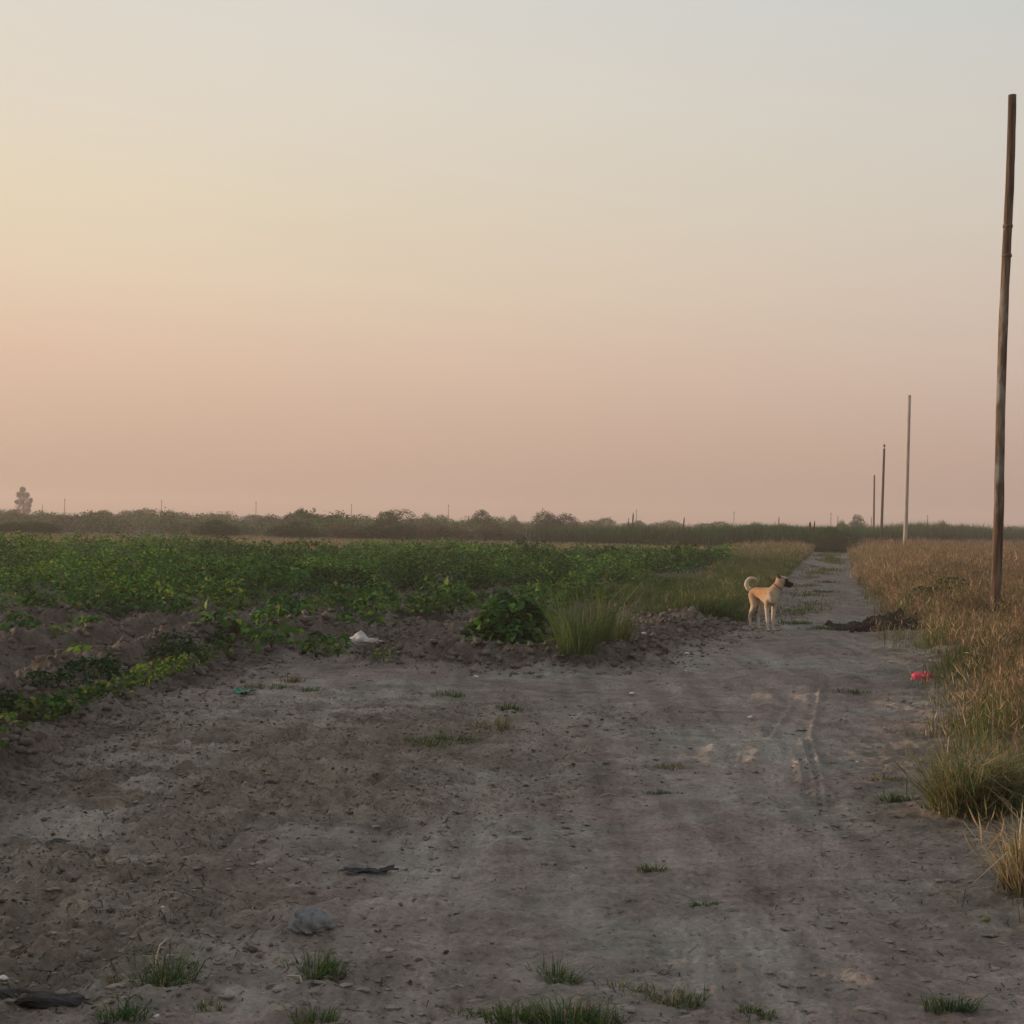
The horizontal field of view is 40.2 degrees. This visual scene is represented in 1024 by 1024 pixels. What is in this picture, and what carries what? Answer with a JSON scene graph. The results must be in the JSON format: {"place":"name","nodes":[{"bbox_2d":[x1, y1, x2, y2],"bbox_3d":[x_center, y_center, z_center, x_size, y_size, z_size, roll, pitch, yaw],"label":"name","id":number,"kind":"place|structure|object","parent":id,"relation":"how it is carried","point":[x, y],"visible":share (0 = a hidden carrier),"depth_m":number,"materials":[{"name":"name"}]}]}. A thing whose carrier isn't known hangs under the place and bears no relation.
{"place":"outdoors","nodes":[
{"label":"outdoors","id":0,"kind":"place"},
{"bbox_2d":[0,511,1023,1023],"bbox_3d":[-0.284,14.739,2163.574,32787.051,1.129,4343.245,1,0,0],"label":"ground","id":1,"kind":"structure","parent":0,"point":[614,891],"depth_m":6.97,"materials":[{"name":"soil"}]},
{"bbox_2d":[0,709,30,732],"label":"crop plant","id":2,"kind":"object","parent":1,"relation":"on","point":[7,718],"visible":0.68,"depth_m":8.89,"materials":[{"name":"green plant"}]},
{"bbox_2d":[0,521,33,533],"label":"bush","id":3,"kind":"object","parent":1,"relation":"on","point":[13,527],"visible":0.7,"depth_m":89.87,"materials":[{"name":"green plant"}]},
{"bbox_2d":[0,610,41,630],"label":"crop plant","id":4,"kind":"object","parent":1,"relation":"on","point":[10,617],"visible":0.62,"depth_m":16.18,"materials":[{"name":"green plant"}]},
{"bbox_2d":[14,486,32,513],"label":"tree","id":5,"kind":"object","parent":1,"relation":"on","point":[29,501],"visible":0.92,"depth_m":289.76,"materials":[{"name":"green plant"}]},
{"bbox_2d":[2,691,50,722],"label":"crop plant","id":6,"kind":"object","parent":1,"relation":"on","point":[21,703],"visible":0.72,"depth_m":9.55,"materials":[{"name":"green plant"}]},
{"bbox_2d":[16,590,58,608],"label":"crop plant","id":7,"kind":"object","parent":1,"relation":"on","point":[27,601],"visible":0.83,"depth_m":20.30,"materials":[{"name":"green plant"}]},
{"bbox_2d":[19,520,64,534],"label":"bush","id":8,"kind":"object","parent":1,"relation":"on","point":[37,527],"visible":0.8,"depth_m":89.80,"materials":[{"name":"green plant"}]},
{"bbox_2d":[24,693,67,721],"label":"crop plant","id":9,"kind":"object","parent":1,"relation":"on","point":[50,699],"visible":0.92,"depth_m":9.68,"materials":[{"name":"green plant"}]},
{"bbox_2d":[17,669,74,688],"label":"crop plant","id":10,"kind":"object","parent":1,"relation":"on","point":[37,674],"visible":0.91,"depth_m":10.48,"materials":[{"name":"green plant"}]},
{"bbox_2d":[0,988,92,1009],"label":"charred wood","id":11,"kind":"object","parent":1,"relation":"on","point":[36,1000],"visible":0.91,"depth_m":4.34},
{"bbox_2d":[47,685,89,714],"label":"crop plant","id":12,"kind":"object","parent":1,"relation":"on","point":[79,695],"visible":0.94,"depth_m":9.85,"materials":[{"name":"green plant"}]},
{"bbox_2d":[63,591,93,610],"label":"crop plant","id":13,"kind":"object","parent":1,"relation":"on","point":[84,598],"visible":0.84,"depth_m":19.85,"materials":[{"name":"green plant"}]},
{"bbox_2d":[65,613,109,629],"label":"crop plant","id":14,"kind":"object","parent":1,"relation":"on","point":[88,619],"visible":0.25,"depth_m":17.77,"materials":[{"name":"green plant"}]},
{"bbox_2d":[57,653,131,681],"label":"crop plant","id":15,"kind":"object","parent":1,"relation":"on","point":[111,666],"visible":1,"depth_m":9.99,"materials":[{"name":"green plant"}]},
{"bbox_2d":[81,681,114,696],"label":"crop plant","id":16,"kind":"object","parent":1,"relation":"on","point":[102,686],"visible":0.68,"depth_m":11.03,"materials":[{"name":"green plant"}]},
{"bbox_2d":[92,680,125,698],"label":"crop plant","id":17,"kind":"object","parent":1,"relation":"on","point":[106,692],"visible":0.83,"depth_m":11.02,"materials":[{"name":"green plant"}]},
{"bbox_2d":[92,591,130,616],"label":"crop plant","id":18,"kind":"object","parent":1,"relation":"on","point":[116,601],"visible":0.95,"depth_m":19.94,"materials":[{"name":"green plant"}]},
{"bbox_2d":[104,674,135,695],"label":"crop plant","id":19,"kind":"object","parent":1,"relation":"on","point":[113,680],"visible":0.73,"depth_m":11.19,"materials":[{"name":"green plant"}]},
{"bbox_2d":[83,985,191,1023],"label":"grass tuft","id":20,"kind":"object","parent":1,"relation":"on","point":[126,1013],"visible":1,"depth_m":4.19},
{"bbox_2d":[123,591,160,612],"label":"crop plant","id":21,"kind":"object","parent":1,"relation":"on","point":[146,595],"visible":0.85,"depth_m":20.25,"materials":[{"name":"green plant"}]},
{"bbox_2d":[124,662,164,686],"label":"crop plant","id":22,"kind":"object","parent":1,"relation":"on","point":[138,666],"visible":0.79,"depth_m":10.32,"materials":[{"name":"green plant"}]},
{"bbox_2d":[134,658,172,682],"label":"crop plant","id":23,"kind":"object","parent":1,"relation":"on","point":[162,664],"visible":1,"depth_m":9.71,"materials":[{"name":"green plant"}]},
{"bbox_2d":[144,640,202,659],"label":"crop plant","id":24,"kind":"object","parent":1,"relation":"on","point":[185,645],"visible":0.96,"depth_m":12.10,"materials":[{"name":"green plant"}]},
{"bbox_2d":[157,595,192,614],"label":"crop plant","id":25,"kind":"object","parent":1,"relation":"on","point":[170,600],"visible":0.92,"depth_m":20.01,"materials":[{"name":"green plant"}]},
{"bbox_2d":[154,628,197,649],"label":"crop plant","id":26,"kind":"object","parent":1,"relation":"on","point":[174,636],"visible":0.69,"depth_m":13.37,"materials":[{"name":"green plant"}]},
{"bbox_2d":[67,937,288,1001],"bbox_3d":[-1.127,1.478,4.566,0.729,0.170,0.609,1,0,24],"label":"grass tuft","id":27,"kind":"object","parent":1,"relation":"on","point":[157,981],"visible":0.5,"depth_m":4.58,"materials":[{"name":"plant"}]},
{"bbox_2d":[194,642,219,662],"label":"crop plant","id":28,"kind":"object","parent":1,"relation":"on","point":[212,656],"visible":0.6,"depth_m":13.80,"materials":[{"name":"green plant"}]},
{"bbox_2d":[188,519,240,538],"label":"bush","id":29,"kind":"object","parent":1,"relation":"on","point":[215,529],"visible":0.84,"depth_m":88.65,"materials":[{"name":"green plant"}]},
{"bbox_2d":[196,629,233,644],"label":"crop plant","id":30,"kind":"object","parent":1,"relation":"on","point":[228,636],"visible":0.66,"depth_m":15.25,"materials":[{"name":"green plant"}]},
{"bbox_2d":[192,599,254,642],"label":"crop plant","id":31,"kind":"object","parent":1,"relation":"on","point":[225,622],"visible":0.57,"depth_m":15.71,"materials":[{"name":"green plant"}]},
{"bbox_2d":[240,602,304,653],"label":"crop plant","id":32,"kind":"object","parent":1,"relation":"on","point":[258,617],"visible":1,"depth_m":14.78,"materials":[{"name":"green plant"}]},
{"bbox_2d":[260,592,305,618],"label":"crop plant","id":33,"kind":"object","parent":1,"relation":"on","point":[288,606],"visible":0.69,"depth_m":18.29,"materials":[{"name":"green plant"}]},
{"bbox_2d":[264,520,327,539],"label":"bush","id":34,"kind":"object","parent":1,"relation":"on","point":[292,531],"visible":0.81,"depth_m":88.26,"materials":[{"name":"green plant"}]},
{"bbox_2d":[275,596,318,615],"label":"crop plant","id":35,"kind":"object","parent":1,"relation":"on","point":[308,608],"visible":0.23,"depth_m":19.07,"materials":[{"name":"green plant"}]},
{"bbox_2d":[280,508,331,535],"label":"bush","id":36,"kind":"object","parent":1,"relation":"on","point":[302,512],"visible":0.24,"depth_m":111.58,"materials":[{"name":"green plant"}]},
{"bbox_2d":[287,905,335,933],"bbox_3d":[-0.740,1.510,5.170,0.188,0.098,0.145,1,0,-23],"label":"stone","id":37,"kind":"object","parent":1,"relation":"on","point":[310,919],"visible":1,"depth_m":5.13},
{"bbox_2d":[273,941,362,980],"bbox_3d":[-0.663,1.512,4.762,0.348,0.107,0.388,1,0,0],"label":"grass tuft","id":38,"kind":"object","parent":1,"relation":"on","point":[325,970],"visible":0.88,"depth_m":4.72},
{"bbox_2d":[299,633,336,657],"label":"crop plant","id":39,"kind":"object","parent":1,"relation":"on","point":[305,647],"visible":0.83,"depth_m":15.47,"materials":[{"name":"green plant"}]},
{"bbox_2d":[275,994,362,1023],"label":"grass tuft","id":40,"kind":"object","parent":1,"relation":"on","point":[330,1018],"visible":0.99,"depth_m":4.25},
{"bbox_2d":[317,631,354,656],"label":"crop plant","id":41,"kind":"object","parent":1,"relation":"on","point":[343,638],"visible":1,"depth_m":14.43,"materials":[{"name":"green plant"}]},
{"bbox_2d":[318,523,379,539],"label":"bush","id":42,"kind":"object","parent":1,"relation":"on","point":[350,533],"visible":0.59,"depth_m":90.22,"materials":[{"name":"green plant"}]},
{"bbox_2d":[339,589,397,626],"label":"crop plant","id":43,"kind":"object","parent":1,"relation":"on","point":[371,598],"visible":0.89,"depth_m":19.30,"materials":[{"name":"green plant"}]},
{"bbox_2d":[0,530,741,612],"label":"crop","id":44,"kind":"object","parent":1,"relation":"on","point":[223,567],"visible":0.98,"depth_m":31.93,"materials":[{"name":"green plant"}]},
{"bbox_2d":[343,864,398,872],"bbox_3d":[-0.617,1.562,6.129,0.244,0.028,0.058,1,0,-6],"label":"charred stick","id":45,"kind":"object","parent":1,"relation":"on","point":[369,870],"visible":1,"depth_m":6.12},
{"bbox_2d":[363,575,402,600],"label":"crop plant","id":46,"kind":"object","parent":1,"relation":"on","point":[390,588],"visible":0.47,"depth_m":25.05,"materials":[{"name":"green plant"}]},
{"bbox_2d":[0,531,773,553],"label":"stubble","id":47,"kind":"object","parent":1,"relation":"on","point":[273,540],"visible":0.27,"depth_m":80.97,"materials":[{"name":"plant"}]},
{"bbox_2d":[355,523,421,540],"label":"bush","id":48,"kind":"object","parent":1,"relation":"on","point":[398,534],"visible":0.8,"depth_m":88.63,"materials":[{"name":"green plant"}]},
{"bbox_2d":[372,509,416,528],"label":"bush","id":49,"kind":"object","parent":1,"relation":"on","point":[391,518],"visible":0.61,"depth_m":124.39,"materials":[{"name":"green plant"}]},
{"bbox_2d":[0,595,806,835],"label":"soil clods","id":50,"kind":"object","parent":1,"relation":"on","point":[39,736],"visible":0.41,"depth_m":15.07,"materials":[{"name":"soil"}]},
{"bbox_2d":[347,630,392,647],"bbox_3d":[-1.523,1.357,15.002,0.519,0.182,0.249,1,0,-11],"label":"plastic bag","id":51,"kind":"object","parent":50,"relation":"on","point":[360,638],"visible":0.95,"depth_m":14.92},
{"bbox_2d":[386,593,422,615],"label":"crop plant","id":52,"kind":"object","parent":1,"relation":"on","point":[398,599],"visible":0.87,"depth_m":21.79,"materials":[{"name":"green plant"}]},
{"bbox_2d":[391,734,457,746],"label":"grass tuft","id":53,"kind":"object","parent":1,"relation":"on","point":[428,743],"visible":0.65,"depth_m":9.64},
{"bbox_2d":[410,576,440,599],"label":"crop plant","id":54,"kind":"object","parent":1,"relation":"on","point":[431,585],"visible":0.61,"depth_m":26.56,"materials":[{"name":"green plant"}]},
{"bbox_2d":[410,592,445,616],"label":"crop plant","id":55,"kind":"object","parent":1,"relation":"on","point":[426,608],"visible":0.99,"depth_m":21.49,"materials":[{"name":"green plant"}]},
{"bbox_2d":[410,523,475,541],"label":"bush","id":56,"kind":"object","parent":1,"relation":"on","point":[439,534],"visible":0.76,"depth_m":92.87,"materials":[{"name":"green plant"}]},
{"bbox_2d":[421,733,483,741],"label":"grass tuft","id":57,"kind":"object","parent":1,"relation":"on","point":[443,736],"visible":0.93,"depth_m":9.85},
{"bbox_2d":[425,577,480,615],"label":"crop plant","id":58,"kind":"object","parent":1,"relation":"on","point":[459,595],"visible":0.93,"depth_m":21.65,"materials":[{"name":"green plant"}]},
{"bbox_2d":[435,578,475,606],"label":"crop plant","id":59,"kind":"object","parent":1,"relation":"on","point":[451,583],"visible":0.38,"depth_m":24.20,"materials":[{"name":"green plant"}]},
{"bbox_2d":[465,509,499,530],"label":"bush","id":60,"kind":"object","parent":1,"relation":"on","point":[483,513],"visible":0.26,"depth_m":129.47,"materials":[{"name":"green plant"}]},
{"bbox_2d":[471,711,516,730],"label":"grass tuft","id":61,"kind":"object","parent":1,"relation":"on","point":[499,728],"visible":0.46,"depth_m":10.40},
{"bbox_2d":[459,524,531,542],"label":"bush","id":62,"kind":"object","parent":1,"relation":"on","point":[488,533],"visible":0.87,"depth_m":93.12,"materials":[{"name":"green plant"}]},
{"bbox_2d":[0,642,1018,1023],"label":"crust flakes","id":63,"kind":"object","parent":1,"relation":"on","point":[628,1008],"visible":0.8,"depth_m":5.63,"materials":[{"name":"soil"}]},
{"bbox_2d":[459,593,559,644],"bbox_3d":[-0.018,1.327,16.156,1.281,0.792,1.103,1,0,0],"label":"leafy shrub","id":64,"kind":"object","parent":1,"relation":"on","point":[493,623],"visible":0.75,"depth_m":15.99,"materials":[{"name":"green plant"}]},
{"bbox_2d":[497,515,521,533],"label":"bush","id":65,"kind":"object","parent":1,"relation":"on","point":[513,519],"visible":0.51,"depth_m":139.58,"materials":[{"name":"green plant"}]},
{"bbox_2d":[0,659,1020,1023],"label":"earth crumbs","id":66,"kind":"object","parent":1,"relation":"on","point":[174,921],"visible":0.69,"depth_m":6.96,"materials":[{"name":"soil"}]},
{"bbox_2d":[0,507,1022,540],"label":"scrub","id":67,"kind":"object","parent":1,"relation":"on","point":[92,522],"visible":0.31,"depth_m":110.62,"materials":[{"name":"green plant"}]},
{"bbox_2d":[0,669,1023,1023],"bbox_3d":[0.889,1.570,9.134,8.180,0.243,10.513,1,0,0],"label":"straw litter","id":68,"kind":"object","parent":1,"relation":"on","point":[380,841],"visible":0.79,"depth_m":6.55,"materials":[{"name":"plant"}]},
{"bbox_2d":[467,993,570,1023],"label":"grass tuft","id":69,"kind":"object","parent":1,"relation":"on","point":[503,1016],"visible":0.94,"depth_m":4.25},
{"bbox_2d":[509,582,548,604],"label":"crop plant","id":70,"kind":"object","parent":1,"relation":"on","point":[517,589],"visible":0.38,"depth_m":23.73,"materials":[{"name":"green plant"}]},
{"bbox_2d":[526,577,572,608],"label":"crop plant","id":71,"kind":"object","parent":1,"relation":"on","point":[547,587],"visible":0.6,"depth_m":23.20,"materials":[{"name":"green plant"}]},
{"bbox_2d":[438,561,671,654],"bbox_3d":[0.424,0.943,15.096,2.814,1.108,3.401,1,0,0],"label":"grass tussock","id":72,"kind":"object","parent":1,"relation":"on","point":[573,646],"depth_m":14.82,"materials":[{"name":"plant"}]},
{"bbox_2d":[531,510,580,535],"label":"bush","id":73,"kind":"object","parent":1,"relation":"on","point":[546,520],"visible":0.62,"depth_m":134.57,"materials":[{"name":"green plant"}]},
{"bbox_2d":[517,952,595,988],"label":"grass tuft","id":74,"kind":"object","parent":1,"relation":"on","point":[561,977],"visible":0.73,"depth_m":4.75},
{"bbox_2d":[551,571,581,591],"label":"crop plant","id":75,"kind":"object","parent":1,"relation":"on","point":[566,579],"visible":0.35,"depth_m":27.47,"materials":[{"name":"green plant"}]},
{"bbox_2d":[495,982,640,1023],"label":"grass tuft","id":76,"kind":"object","parent":1,"relation":"on","point":[587,1019],"visible":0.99,"depth_m":4.26,"materials":[{"name":"plant"}]},
{"bbox_2d":[556,580,591,602],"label":"crop plant","id":77,"kind":"object","parent":1,"relation":"on","point":[566,588],"visible":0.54,"depth_m":25.08,"materials":[{"name":"green plant"}]},
{"bbox_2d":[466,546,692,644],"bbox_3d":[1.067,0.897,16.096,3.775,1.322,2.911,1,0,-19],"label":"grass tussock","id":78,"kind":"object","parent":1,"relation":"on","point":[606,634],"depth_m":15.78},
{"bbox_2d":[569,573,614,604],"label":"crop plant","id":79,"kind":"object","parent":1,"relation":"on","point":[592,582],"visible":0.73,"depth_m":25.09,"materials":[{"name":"green plant"}]},
{"bbox_2d":[574,517,616,530],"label":"bush","id":80,"kind":"object","parent":1,"relation":"on","point":[601,522],"visible":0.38,"depth_m":149.69,"materials":[{"name":"green plant"}]},
{"bbox_2d":[559,997,645,1023],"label":"grass tuft","id":81,"kind":"object","parent":1,"relation":"on","point":[615,1018],"visible":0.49,"depth_m":4.33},
{"bbox_2d":[550,584,655,643],"bbox_3d":[1.054,1.154,16.613,2.018,0.767,3.058,1,0,-45],"label":"grass tussock","id":82,"kind":"object","parent":1,"relation":"on","point":[622,634],"depth_m":16.43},
{"bbox_2d":[613,569,643,586],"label":"crop plant","id":83,"kind":"object","parent":1,"relation":"on","point":[632,576],"visible":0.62,"depth_m":32.27,"materials":[{"name":"green plant"}]},
{"bbox_2d":[591,976,669,997],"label":"grass tuft","id":84,"kind":"object","parent":1,"relation":"on","point":[621,983],"visible":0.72,"depth_m":4.62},
{"bbox_2d":[622,587,678,606],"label":"grass tuft","id":85,"kind":"object","parent":1,"relation":"on","point":[668,599],"visible":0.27,"depth_m":24.49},
{"bbox_2d":[611,980,726,1009],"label":"grass tuft","id":86,"kind":"object","parent":1,"relation":"on","point":[696,1000],"visible":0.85,"depth_m":4.53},
{"bbox_2d":[564,539,856,621],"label":"weedy grass","id":87,"kind":"structure","parent":1,"relation":"on","point":[716,581],"depth_m":31.78,"materials":[{"name":"plant"}]},
{"bbox_2d":[673,592,748,615],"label":"grass tuft","id":88,"kind":"object","parent":1,"relation":"on","point":[734,608],"visible":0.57,"depth_m":22.05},
{"bbox_2d":[718,997,777,1022],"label":"grass tuft","id":89,"kind":"object","parent":1,"relation":"on","point":[758,1010],"visible":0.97,"depth_m":4.41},
{"bbox_2d":[744,573,793,630],"bbox_3d":[3.797,1.334,20.884,0.319,0.864,0.791,1,0,-36],"label":"dog","id":90,"kind":"object","parent":1,"relation":"on","point":[765,598],"visible":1,"depth_m":20.76},
{"bbox_2d":[521,519,1023,551],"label":"reeds","id":91,"kind":"object","parent":1,"relation":"on","point":[716,535],"visible":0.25,"depth_m":93.35,"materials":[{"name":"green plant"}]},
{"bbox_2d":[807,527,857,552],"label":"bush","id":92,"kind":"object","parent":1,"relation":"on","point":[830,544],"visible":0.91,"depth_m":83.96,"materials":[{"name":"green plant"}]},
{"bbox_2d":[824,615,926,632],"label":"dark clods","id":93,"kind":"object","parent":1,"relation":"on","point":[860,628],"visible":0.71,"depth_m":21.09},
{"bbox_2d":[880,444,885,541],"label":"utility pole","id":94,"kind":"object","parent":1,"relation":"on","point":[882,497],"visible":0.88,"depth_m":107.94,"materials":[{"name":"brown wood"}]},
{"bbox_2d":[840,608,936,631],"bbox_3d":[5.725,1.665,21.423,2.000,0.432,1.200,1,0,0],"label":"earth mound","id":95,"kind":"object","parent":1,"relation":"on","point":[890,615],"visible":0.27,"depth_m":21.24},
{"bbox_2d":[873,789,922,802],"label":"grass tuft","id":96,"kind":"object","parent":1,"relation":"on","point":[894,799],"visible":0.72,"depth_m":7.99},
{"bbox_2d":[903,395,910,546],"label":"utility pole","id":97,"kind":"object","parent":1,"relation":"on","point":[905,526],"visible":0.89,"depth_m":67.94,"materials":[{"name":"grey wood"}]},
{"bbox_2d":[888,586,945,614],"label":"weed bush","id":98,"kind":"object","parent":1,"relation":"on","point":[925,589],"visible":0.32,"depth_m":23.47,"materials":[{"name":"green plant"}]},
{"bbox_2d":[836,729,1023,819],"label":"grass tussock","id":99,"kind":"object","parent":1,"relation":"on","point":[950,798],"depth_m":7.43,"materials":[{"name":"plant"}]},
{"bbox_2d":[842,534,1023,599],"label":"dry grass","id":100,"kind":"structure","parent":1,"relation":"on","point":[867,557],"depth_m":39.46,"materials":[{"name":"plant"}]},
{"bbox_2d":[897,576,988,614],"bbox_3d":[7.263,1.425,23.529,1.901,0.707,1.620,1,0,0],"label":"weed bush","id":101,"kind":"object","parent":1,"relation":"on","point":[947,578],"visible":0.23,"depth_m":23.44,"materials":[{"name":"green plant"}]},
{"bbox_2d":[864,557,1023,922],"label":"verge grass","id":102,"kind":"structure","parent":1,"relation":"on","point":[992,650],"depth_m":14.48,"materials":[{"name":"plant"}]},
{"bbox_2d":[866,738,1023,814],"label":"grass tussock","id":103,"kind":"object","parent":1,"relation":"on","point":[1018,805],"depth_m":7.38,"materials":[{"name":"plant"}]},
{"bbox_2d":[899,982,1021,1017],"bbox_3d":[1.450,1.564,4.497,0.413,0.086,0.315,1,0,15],"label":"grass tuft","id":104,"kind":"object","parent":1,"relation":"on","point":[961,1006],"visible":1,"depth_m":4.49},
{"bbox_2d":[900,788,1023,895],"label":"grass tussock","id":105,"kind":"object","parent":1,"relation":"on","point":[1015,869],"depth_m":5.97,"materials":[{"name":"plant"}]},
{"bbox_2d":[989,94,1015,624],"bbox_3d":[7.255,-2.130,20.714,0.270,8.100,0.160,1,0,0],"label":"utility pole","id":106,"kind":"object","parent":1,"relation":"on","point":[997,550],"visible":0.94,"depth_m":20.66,"materials":[{"name":"brown wood"}]},
{"bbox_2d":[0,0,1023,529],"label":"sky","id":107,"kind":"structure","parent":0,"point":[696,261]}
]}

